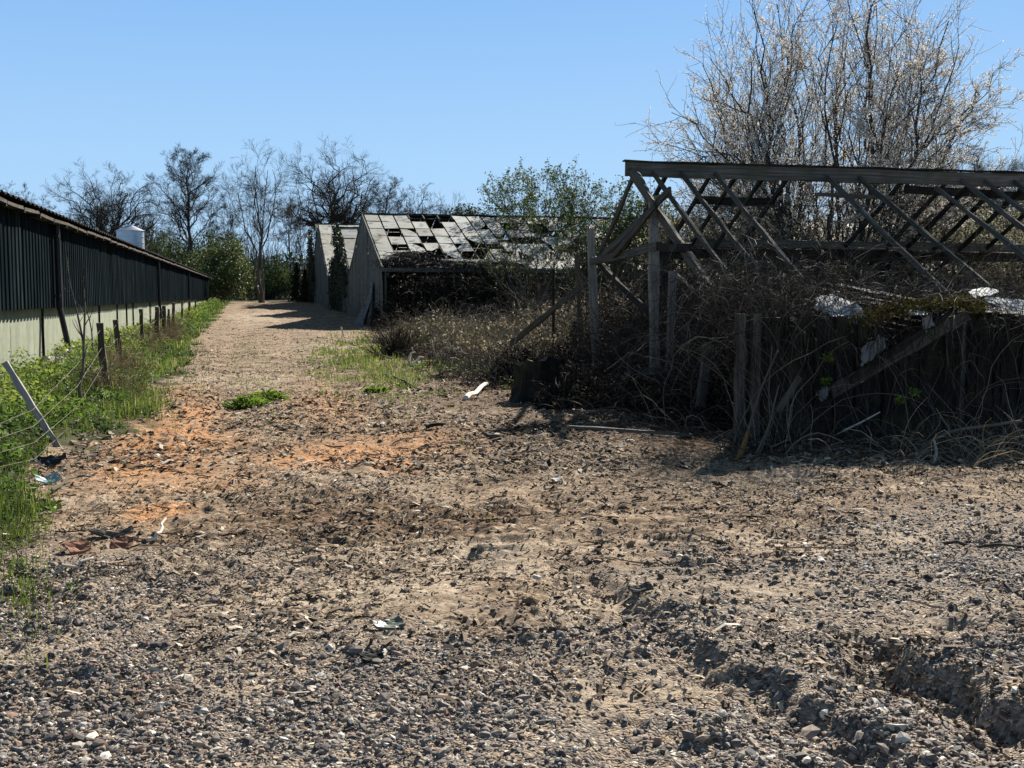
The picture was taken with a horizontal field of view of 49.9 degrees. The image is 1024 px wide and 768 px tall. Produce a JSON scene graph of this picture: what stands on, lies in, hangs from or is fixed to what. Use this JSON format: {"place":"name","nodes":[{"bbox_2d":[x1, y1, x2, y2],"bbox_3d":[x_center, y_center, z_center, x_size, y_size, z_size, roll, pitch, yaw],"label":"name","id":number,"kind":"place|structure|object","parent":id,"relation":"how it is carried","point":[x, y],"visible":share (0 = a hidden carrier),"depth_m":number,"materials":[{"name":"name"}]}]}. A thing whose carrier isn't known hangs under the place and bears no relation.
{"place":"outdoors","nodes":[
{"label":"outdoors","id":0,"kind":"place"},
{"bbox_2d":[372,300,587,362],"bbox_3d":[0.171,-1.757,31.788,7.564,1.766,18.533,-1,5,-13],"label":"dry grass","id":1,"kind":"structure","parent":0,"point":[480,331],"depth_m":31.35,"materials":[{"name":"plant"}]},
{"bbox_2d":[0,296,1023,767],"bbox_3d":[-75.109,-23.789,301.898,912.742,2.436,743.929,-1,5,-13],"label":"ground","id":2,"kind":"structure","parent":0,"point":[586,726],"depth_m":6.39,"materials":[{"name":"gravel"}]},
{"bbox_2d":[12,184,37,204],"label":"bare tree","id":3,"kind":"object","parent":2,"relation":"on","point":[25,194],"visible":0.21,"depth_m":154.08,"materials":[{"name":"brown plant"}]},
{"bbox_2d":[2,361,60,446],"bbox_3d":[-4.944,0.244,11.344,0.646,0.966,0.067,1,5,7],"label":"fence stake","id":4,"kind":"object","parent":2,"relation":"on","point":[21,388],"visible":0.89,"depth_m":11.32,"materials":[{"name":"grey wood"}]},
{"bbox_2d":[32,472,61,484],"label":"plastic litter","id":5,"kind":"object","parent":2,"relation":"on","point":[53,477],"visible":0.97,"depth_m":9.37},
{"bbox_2d":[30,453,65,466],"bbox_3d":[-4.384,0.723,10.398,0.320,0.132,0.128,0,5,4],"label":"torn black plastic","id":6,"kind":"object","parent":2,"relation":"on","point":[50,460],"visible":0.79,"depth_m":10.41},
{"bbox_2d":[52,556,93,575],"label":"branch","id":7,"kind":"object","parent":2,"relation":"on","point":[61,569],"visible":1,"depth_m":6.42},
{"bbox_2d":[50,472,97,491],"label":"branch","id":8,"kind":"object","parent":2,"relation":"on","point":[63,482],"visible":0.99,"depth_m":9.28,"materials":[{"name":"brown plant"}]},
{"bbox_2d":[63,256,85,360],"bbox_3d":[-8.631,-1.419,21.829,0.476,2.420,0.290,1,5,6],"label":"sapling","id":9,"kind":"object","parent":2,"relation":"on","point":[75,305],"visible":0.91,"depth_m":21.77,"materials":[{"name":"brown plant"}]},
{"bbox_2d":[64,538,90,553],"bbox_3d":[-2.744,1.025,6.951,0.149,0.070,0.101,-4,6,-40],"label":"rusty scrap","id":10,"kind":"object","parent":2,"relation":"on","point":[82,545],"visible":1,"depth_m":6.95,"materials":[{"name":"metal"}]},
{"bbox_2d":[75,264,93,415],"bbox_3d":[-5.322,-0.526,13.729,0.242,1.927,0.333,-1,5,-13],"label":"sapling","id":11,"kind":"object","parent":2,"relation":"on","point":[83,362],"visible":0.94,"depth_m":13.68,"materials":[{"name":"brown plant"}]},
{"bbox_2d":[42,330,128,367],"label":"weeds","id":12,"kind":"object","parent":2,"relation":"on","point":[54,359],"visible":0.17,"depth_m":24.59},
{"bbox_2d":[78,259,93,359],"bbox_3d":[-9.486,-1.579,24.424,0.295,2.370,0.385,-3,6,-37],"label":"sapling","id":13,"kind":"object","parent":2,"relation":"on","point":[87,313],"visible":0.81,"depth_m":24.42,"materials":[{"name":"brown plant"}]},
{"bbox_2d":[0,298,195,466],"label":"wire fence","id":14,"kind":"object","parent":2,"relation":"on","point":[101,354],"visible":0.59,"depth_m":21.42,"materials":[{"name":"brown wood"}]},
{"bbox_2d":[0,190,211,374],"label":"barn","id":15,"kind":"structure","parent":2,"relation":"on","point":[124,281],"depth_m":27.82,"materials":[{"name":"black metal"}]},
{"bbox_2d":[42,156,172,248],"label":"oak tree","id":16,"kind":"object","parent":2,"relation":"on","point":[100,218],"visible":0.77,"depth_m":132.89,"materials":[{"name":"brown plant"}]},
{"bbox_2d":[88,525,133,538],"bbox_3d":[-2.678,0.992,7.351,0.285,0.080,0.083,-2,5,-19],"label":"bark piece","id":17,"kind":"object","parent":2,"relation":"on","point":[109,534],"visible":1,"depth_m":7.34,"materials":[{"name":"grey wood"}]},
{"bbox_2d":[0,297,228,587],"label":"nettles","id":18,"kind":"object","parent":2,"relation":"on","point":[6,400],"visible":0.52,"depth_m":14.90,"materials":[{"name":"green plant"}]},
{"bbox_2d":[109,536,133,548],"bbox_3d":[-2.506,1.021,7.059,0.137,0.076,0.097,0,5,-1],"label":"rusty scrap","id":19,"kind":"object","parent":2,"relation":"on","point":[116,543],"visible":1,"depth_m":7.05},
{"bbox_2d":[44,302,205,398],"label":"dead stems","id":20,"kind":"object","parent":2,"relation":"on","point":[172,332],"visible":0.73,"depth_m":20.40,"materials":[{"name":"brown plant"}]},
{"bbox_2d":[115,224,144,248],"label":"feed silo","id":21,"kind":"object","parent":2,"relation":"on","point":[131,234],"visible":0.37,"depth_m":119.67,"materials":[{"name":"metal"}]},
{"bbox_2d":[147,517,166,540],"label":"branch","id":22,"kind":"object","parent":2,"relation":"on","point":[158,532],"visible":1,"depth_m":7.25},
{"bbox_2d":[135,203,183,254],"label":"bare tree","id":23,"kind":"object","parent":2,"relation":"on","point":[151,234],"visible":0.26,"depth_m":149.26,"materials":[{"name":"brown plant"}]},
{"bbox_2d":[145,228,224,265],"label":"green bush","id":24,"kind":"object","parent":2,"relation":"on","point":[161,248],"visible":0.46,"depth_m":139.85,"materials":[{"name":"green plant"}]},
{"bbox_2d":[143,142,229,256],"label":"bare tree","id":25,"kind":"object","parent":2,"relation":"on","point":[185,208],"visible":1,"depth_m":136.55,"materials":[{"name":"brown plant"}]},
{"bbox_2d":[179,228,261,301],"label":"evergreen bush","id":26,"kind":"object","parent":2,"relation":"on","point":[227,275],"visible":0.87,"depth_m":114.66,"materials":[{"name":"green plant"}]},
{"bbox_2d":[195,189,248,250],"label":"bare tree","id":27,"kind":"object","parent":2,"relation":"on","point":[220,227],"visible":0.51,"depth_m":158.73,"materials":[{"name":"brown plant"}]},
{"bbox_2d":[161,247,307,297],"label":"woodland understorey","id":28,"kind":"object","parent":2,"relation":"on","point":[287,258],"visible":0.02,"depth_m":146.33,"materials":[{"name":"green plant"}]},
{"bbox_2d":[220,393,271,409],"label":"weed clump","id":29,"kind":"object","parent":2,"relation":"on","point":[241,402],"visible":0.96,"depth_m":16.08,"materials":[{"name":"green plant"}]},
{"bbox_2d":[0,296,499,668],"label":"grass","id":30,"kind":"structure","parent":2,"relation":"on","point":[354,359],"depth_m":15.88,"materials":[{"name":"plant"}]},
{"bbox_2d":[27,193,480,298],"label":"woodland","id":31,"kind":"object","parent":2,"relation":"on","point":[267,256],"visible":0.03,"depth_m":142.21,"materials":[{"name":"plant"}]},
{"bbox_2d":[208,138,305,302],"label":"bare tree","id":32,"kind":"object","parent":2,"relation":"on","point":[260,291],"visible":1,"depth_m":111.16,"materials":[{"name":"brown plant"}]},
{"bbox_2d":[249,388,289,400],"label":"weed clump","id":33,"kind":"object","parent":2,"relation":"on","point":[272,394],"visible":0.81,"depth_m":16.81,"materials":[{"name":"green plant"}]},
{"bbox_2d":[239,254,302,299],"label":"green bush","id":34,"kind":"object","parent":2,"relation":"on","point":[272,292],"visible":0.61,"depth_m":130.36,"materials":[{"name":"green plant"}]},
{"bbox_2d":[268,192,312,277],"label":"bare tree","id":35,"kind":"object","parent":2,"relation":"on","point":[298,241],"visible":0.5,"depth_m":158.83,"materials":[{"name":"brown plant"}]},
{"bbox_2d":[288,262,301,301],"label":"conifer","id":36,"kind":"object","parent":2,"relation":"on","point":[295,288],"visible":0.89,"depth_m":118.53,"materials":[{"name":"green plant"}]},
{"bbox_2d":[296,269,308,301],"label":"conifer","id":37,"kind":"object","parent":2,"relation":"on","point":[303,297],"visible":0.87,"depth_m":116.56,"materials":[{"name":"green plant"}]},
{"bbox_2d":[271,134,389,239],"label":"oak tree","id":38,"kind":"object","parent":2,"relation":"on","point":[345,215],"visible":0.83,"depth_m":147.09,"materials":[{"name":"brown plant"}]},
{"bbox_2d":[353,282,372,324],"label":"torn sheet","id":39,"kind":"object","parent":2,"relation":"on","point":[361,315],"visible":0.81,"depth_m":59.44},
{"bbox_2d":[361,383,390,392],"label":"weed clump","id":40,"kind":"object","parent":2,"relation":"on","point":[376,388],"visible":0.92,"depth_m":18.14,"materials":[{"name":"green plant"}]},
{"bbox_2d":[357,176,417,220],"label":"bare tree","id":41,"kind":"object","parent":2,"relation":"on","point":[387,200],"visible":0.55,"depth_m":138.64,"materials":[{"name":"brown plant"}]},
{"bbox_2d":[369,615,405,629],"bbox_3d":[-0.592,1.146,5.259,0.155,0.048,0.096,-3,5,-33],"label":"torn plastic","id":42,"kind":"object","parent":2,"relation":"on","point":[392,623],"visible":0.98,"depth_m":5.26,"materials":[{"name":"plastic"}]},
{"bbox_2d":[340,317,443,357],"bbox_3d":[-3.020,-1.284,28.729,2.355,1.156,2.594,3,6,33],"label":"twig bush","id":43,"kind":"object","parent":2,"relation":"on","point":[392,345],"visible":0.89,"depth_m":28.43,"materials":[{"name":"plant"}]},
{"bbox_2d":[313,224,488,308],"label":"glasshouse","id":44,"kind":"structure","parent":2,"relation":"on","point":[323,249],"depth_m":101.89,"materials":[{"name":"grey wood"}]},
{"bbox_2d":[305,229,315,302],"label":"ivy","id":45,"kind":"object","parent":44,"relation":"attached to","point":[310,274],"visible":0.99,"depth_m":111.42,"materials":[{"name":"green plant"}]},
{"bbox_2d":[390,182,444,220],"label":"bare tree","id":46,"kind":"object","parent":2,"relation":"on","point":[419,205],"visible":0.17,"depth_m":138.54,"materials":[{"name":"brown plant"}]},
{"bbox_2d":[425,422,443,428],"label":"branch","id":47,"kind":"object","parent":2,"relation":"on","point":[429,425],"visible":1,"depth_m":13.18,"materials":[{"name":"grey wood"}]},
{"bbox_2d":[430,192,464,223],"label":"bare tree","id":48,"kind":"object","parent":2,"relation":"on","point":[440,212],"visible":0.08,"depth_m":140.36,"materials":[{"name":"brown plant"}]},
{"bbox_2d":[401,333,513,389],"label":"weeds","id":49,"kind":"object","parent":2,"relation":"on","point":[444,368],"depth_m":23.50,"materials":[{"name":"plant"}]},
{"bbox_2d":[442,203,490,214],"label":"holly bush","id":50,"kind":"object","parent":2,"relation":"on","point":[471,211],"visible":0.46,"depth_m":109.56,"materials":[{"name":"green plant"}]},
{"bbox_2d":[463,382,488,399],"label":"branch","id":51,"kind":"object","parent":2,"relation":"on","point":[476,391],"visible":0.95,"depth_m":17.79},
{"bbox_2d":[335,227,639,315],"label":"glasshouse","id":52,"kind":"structure","parent":2,"relation":"on","point":[349,234],"depth_m":80.99,"materials":[{"name":"grey wood"}]},
{"bbox_2d":[326,222,348,313],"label":"ivy","id":53,"kind":"object","parent":52,"relation":"attached to","point":[337,269],"visible":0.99,"depth_m":81.18,"materials":[{"name":"green plant"}]},
{"bbox_2d":[395,323,598,389],"bbox_3d":[-0.812,-0.776,24.441,3.615,1.262,12.248,-1,5,-13],"label":"brush debris","id":54,"kind":"object","parent":2,"relation":"on","point":[462,358],"depth_m":21.58,"materials":[{"name":"plant"}]},
{"bbox_2d":[364,257,647,368],"bbox_3d":[0.951,-2.211,32.072,9.699,3.479,19.120,-1,5,-13],"label":"scrub","id":55,"kind":"object","parent":2,"relation":"on","point":[435,329],"depth_m":30.98,"materials":[{"name":"plant"}]},
{"bbox_2d":[0,338,1023,712],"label":"wood chips","id":56,"kind":"object","parent":2,"relation":"on","point":[596,606],"visible":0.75,"depth_m":6.80,"materials":[{"name":"wood"}]},
{"bbox_2d":[0,350,1023,616],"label":"shredded sticks","id":57,"kind":"object","parent":2,"relation":"on","point":[182,536],"visible":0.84,"depth_m":7.98,"materials":[{"name":"brown wood"}]},
{"bbox_2d":[1,375,1023,767],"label":"soil clods","id":58,"kind":"object","parent":2,"relation":"on","point":[857,657],"visible":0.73,"depth_m":5.67,"materials":[{"name":"soil"}]},
{"bbox_2d":[348,252,680,328],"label":"undergrowth","id":59,"kind":"object","parent":2,"relation":"on","point":[400,301],"depth_m":53.54,"materials":[{"name":"plant"}]},
{"bbox_2d":[449,209,586,325],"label":"elder shrub","id":60,"kind":"object","parent":2,"relation":"on","point":[511,264],"visible":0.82,"depth_m":45.60,"materials":[{"name":"green plant"}]},
{"bbox_2d":[26,339,1023,515],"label":"pebbles","id":61,"kind":"object","parent":2,"relation":"on","point":[535,457],"visible":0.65,"depth_m":9.73,"materials":[{"name":"stone"}]},
{"bbox_2d":[30,303,1023,474],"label":"coarse chips","id":62,"kind":"object","parent":2,"relation":"on","point":[362,462],"visible":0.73,"depth_m":12.33,"materials":[{"name":"brown wood"}]},
{"bbox_2d":[510,356,560,402],"bbox_3d":[0.393,-0.048,16.909,1.069,0.796,0.971,1,5,8],"label":"tree stump","id":63,"kind":"object","parent":2,"relation":"on","point":[527,369],"visible":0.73,"depth_m":16.61,"materials":[{"name":"brown wood"}]},
{"bbox_2d":[477,154,619,300],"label":"elder shrub","id":64,"kind":"object","parent":2,"relation":"on","point":[571,196],"visible":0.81,"depth_m":65.27,"materials":[{"name":"green plant"}]},
{"bbox_2d":[555,200,632,313],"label":"shrub","id":65,"kind":"object","parent":2,"relation":"on","point":[583,266],"visible":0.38,"depth_m":43.46,"materials":[{"name":"brown plant"}]},
{"bbox_2d":[565,425,692,436],"bbox_3d":[1.323,0.531,12.480,1.452,0.087,0.076,1,5,14],"label":"broken board","id":66,"kind":"object","parent":2,"relation":"on","point":[597,428],"visible":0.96,"depth_m":12.45,"materials":[{"name":"grey wood"}]},
{"bbox_2d":[595,175,682,304],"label":"shrub","id":67,"kind":"object","parent":2,"relation":"on","point":[627,215],"visible":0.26,"depth_m":41.27,"materials":[{"name":"green plant"}]},
{"bbox_2d":[627,581,653,593],"bbox_3d":[0.686,1.090,5.891,0.147,0.060,0.053,-2,5,-25],"label":"bark piece","id":68,"kind":"object","parent":2,"relation":"on","point":[636,589],"visible":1,"depth_m":5.89,"materials":[{"name":"grey wood"}]},
{"bbox_2d":[627,195,736,294],"bbox_3d":[4.299,-2.676,26.953,3.164,4.246,2.773,-3,6,-37],"label":"budding shrub","id":69,"kind":"object","parent":2,"relation":"on","point":[673,219],"visible":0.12,"depth_m":26.44,"materials":[{"name":"brown plant"}]},
{"bbox_2d":[348,213,1019,324],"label":"glasshouse","id":70,"kind":"structure","parent":2,"relation":"on","point":[446,237],"depth_m":63.41,"materials":[{"name":"grey wood"}]},
{"bbox_2d":[370,246,534,278],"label":"bramble on roof","id":71,"kind":"object","parent":70,"relation":"on","point":[407,259],"visible":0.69,"depth_m":55.91,"materials":[{"name":"plant"}]},
{"bbox_2d":[370,203,1008,333],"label":"scrub","id":72,"kind":"object","parent":2,"relation":"on","point":[473,310],"depth_m":44.61,"materials":[{"name":"plant"}]},
{"bbox_2d":[694,342,712,408],"bbox_3d":[2.340,-0.100,13.401,0.140,0.810,0.594,2,5,20],"label":"broken post","id":73,"kind":"object","parent":2,"relation":"on","point":[703,385],"visible":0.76,"depth_m":13.33,"materials":[{"name":"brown wood"}]},
{"bbox_2d":[428,195,1006,288],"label":"hedgerow","id":74,"kind":"object","parent":2,"relation":"on","point":[491,247],"visible":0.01,"depth_m":86.07,"materials":[{"name":"plant"}]},
{"bbox_2d":[680,187,794,273],"bbox_3d":[6.889,-3.542,32.781,4.008,5.128,4.514,3,6,35],"label":"budding shrub","id":75,"kind":"object","parent":2,"relation":"on","point":[713,225],"visible":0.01,"depth_m":32.48,"materials":[{"name":"brown plant"}]},
{"bbox_2d":[735,431,749,459],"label":"snapped stem","id":76,"kind":"object","parent":2,"relation":"on","point":[740,453],"visible":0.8,"depth_m":10.87,"materials":[{"name":"brown wood"}]},
{"bbox_2d":[746,349,778,430],"bbox_3d":[2.554,0.102,11.217,0.049,0.880,0.795,3,6,37],"label":"cane","id":77,"kind":"object","parent":76,"relation":"attached to","point":[755,406],"visible":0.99,"depth_m":11.15,"materials":[{"name":"brown plant"}]},
{"bbox_2d":[462,154,1023,440],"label":"bramble","id":78,"kind":"object","parent":2,"relation":"on","point":[685,355],"depth_m":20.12,"materials":[{"name":"plant"}]},
{"bbox_2d":[510,281,587,346],"bbox_3d":[0.675,-1.346,21.507,0.069,1.320,2.410,-3,6,-36],"label":"fallen plank","id":79,"kind":"object","parent":78,"relation":"on","point":[534,324],"visible":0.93,"depth_m":21.47,"materials":[{"name":"brown wood"}]},
{"bbox_2d":[757,345,772,456],"bbox_3d":[2.609,0.185,11.179,0.108,1.138,0.770,2,5,24],"label":"cane","id":80,"kind":"object","parent":2,"relation":"on","point":[763,443],"visible":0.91,"depth_m":11.15,"materials":[{"name":"brown plant"}]},
{"bbox_2d":[754,385,779,457],"bbox_3d":[2.569,0.390,11.032,0.067,0.737,0.504,4,6,43],"label":"cane","id":81,"kind":"object","parent":2,"relation":"on","point":[762,440],"visible":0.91,"depth_m":10.99,"materials":[{"name":"brown plant"}]},
{"bbox_2d":[689,213,855,297],"bbox_3d":[5.653,-2.012,23.860,3.217,3.362,3.451,-1,5,-13],"label":"budding shrub","id":82,"kind":"object","parent":2,"relation":"on","point":[774,234],"visible":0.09,"depth_m":23.33,"materials":[{"name":"brown plant"}]},
{"bbox_2d":[524,366,1023,461],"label":"brushwood","id":83,"kind":"object","parent":2,"relation":"on","point":[754,442],"visible":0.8,"depth_m":11.45,"materials":[{"name":"plant"}]},
{"bbox_2d":[552,159,1023,374],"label":"greenhouse frame","id":84,"kind":"object","parent":2,"relation":"on","point":[636,171],"visible":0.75,"depth_m":19.42,"materials":[{"name":"grey wood"}]},
{"bbox_2d":[602,207,1023,449],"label":"bramble canes","id":85,"kind":"object","parent":2,"relation":"on","point":[786,313],"visible":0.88,"depth_m":11.99,"materials":[{"name":"plant"}]},
{"bbox_2d":[774,375,802,413],"bbox_3d":[2.931,0.111,11.653,0.360,0.405,0.051,-2,5,-24],"label":"broken board","id":86,"kind":"object","parent":85,"relation":"on","point":[796,382],"visible":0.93,"depth_m":11.64,"materials":[{"name":"grey wood"}]},
{"bbox_2d":[818,352,834,361],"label":"leaf sprig","id":87,"kind":"object","parent":85,"relation":"attached to","point":[831,359],"visible":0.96,"depth_m":11.69,"materials":[{"name":"green plant"}]},
{"bbox_2d":[820,377,832,388],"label":"leaf sprig","id":88,"kind":"object","parent":85,"relation":"attached to","point":[823,382],"visible":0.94,"depth_m":11.69,"materials":[{"name":"green plant"}]},
{"bbox_2d":[893,392,906,405],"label":"leaf sprig","id":89,"kind":"object","parent":85,"relation":"attached to","point":[899,399],"visible":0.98,"depth_m":11.38,"materials":[{"name":"green plant"}]},
{"bbox_2d":[905,387,920,397],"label":"leaf sprig","id":90,"kind":"object","parent":85,"relation":"attached to","point":[914,392],"visible":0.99,"depth_m":11.38,"materials":[{"name":"green plant"}]},
{"bbox_2d":[614,0,1023,299],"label":"blossom tree","id":91,"kind":"object","parent":2,"relation":"on","point":[881,140],"visible":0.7,"depth_m":23.81,"materials":[{"name":"beige plant"}]},
{"bbox_2d":[794,214,908,284],"bbox_3d":[9.789,-2.993,30.973,4.134,4.299,3.977,-1,5,-13],"label":"budding shrub","id":92,"kind":"object","parent":2,"relation":"on","point":[857,236],"visible":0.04,"depth_m":30.21,"materials":[{"name":"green plant"}]},
{"bbox_2d":[725,283,1023,443],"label":"collapsed shed","id":93,"kind":"structure","parent":2,"relation":"on","point":[855,402],"depth_m":12.32,"materials":[{"name":"brown wood"}]},
{"bbox_2d":[631,231,1023,379],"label":"bramble over shed","id":94,"kind":"object","parent":93,"relation":"on","point":[928,290],"visible":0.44,"depth_m":12.71,"materials":[{"name":"plant"}]},
{"bbox_2d":[838,399,1023,476],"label":"dead bracken","id":95,"kind":"object","parent":2,"relation":"on","point":[924,451],"visible":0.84,"depth_m":10.69,"materials":[{"name":"brown plant"}]},
{"bbox_2d":[870,187,1004,295],"bbox_3d":[11.270,-3.163,29.774,3.669,4.809,4.122,-1,5,-13],"label":"budding shrub","id":96,"kind":"object","parent":2,"relation":"on","point":[958,232],"visible":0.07,"depth_m":29.09,"materials":[{"name":"green plant"}]},
{"bbox_2d":[935,408,964,456],"bbox_3d":[4.381,0.521,10.906,0.068,0.535,0.484,-2,5,-19],"label":"branch","id":97,"kind":"object","parent":2,"relation":"on","point":[948,427],"visible":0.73,"depth_m":10.95,"materials":[{"name":"brown plant"}]},
{"bbox_2d":[897,141,1023,285],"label":"budding tree","id":98,"kind":"object","parent":2,"relation":"on","point":[981,167],"visible":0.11,"depth_m":53.64,"materials":[{"name":"brown plant"}]},
{"bbox_2d":[912,420,1022,457],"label":"arching branch","id":99,"kind":"object","parent":2,"relation":"on","point":[921,448],"visible":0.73,"depth_m":10.89,"materials":[{"name":"brown plant"}]},
{"bbox_2d":[943,540,1023,547],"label":"branch","id":100,"kind":"object","parent":2,"relation":"on","point":[980,546],"visible":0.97,"depth_m":7.01,"materials":[{"name":"brown plant"}]},
{"bbox_2d":[950,200,1023,317],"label":"budding shrub","id":101,"kind":"object","parent":2,"relation":"on","point":[1001,227],"visible":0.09,"depth_m":32.27,"materials":[{"name":"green plant"}]},
{"bbox_2d":[972,211,1023,299],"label":"budding shrub","id":102,"kind":"object","parent":2,"relation":"on","point":[1016,234],"visible":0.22,"depth_m":26.98,"materials":[{"name":"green plant"}]},
{"bbox_2d":[983,154,1023,234],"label":"budding tree","id":103,"kind":"object","parent":2,"relation":"on","point":[1022,162],"visible":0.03,"depth_m":57.59,"materials":[{"name":"brown plant"}]},
{"bbox_2d":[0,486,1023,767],"bbox_3d":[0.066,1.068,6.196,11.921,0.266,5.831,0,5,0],"label":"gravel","id":104,"kind":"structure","parent":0,"point":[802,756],"depth_m":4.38,"materials":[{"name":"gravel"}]},
{"bbox_2d":[358,649,383,662],"bbox_3d":[-0.621,1.198,4.838,0.108,0.040,0.054,-3,6,-36],"label":"bark piece","id":105,"kind":"object","parent":104,"relation":"on","point":[367,657],"visible":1,"depth_m":4.84,"materials":[{"name":"brown wood"}]},
{"bbox_2d":[0,0,1023,285],"label":"sky","id":106,"kind":"structure","parent":0,"point":[445,94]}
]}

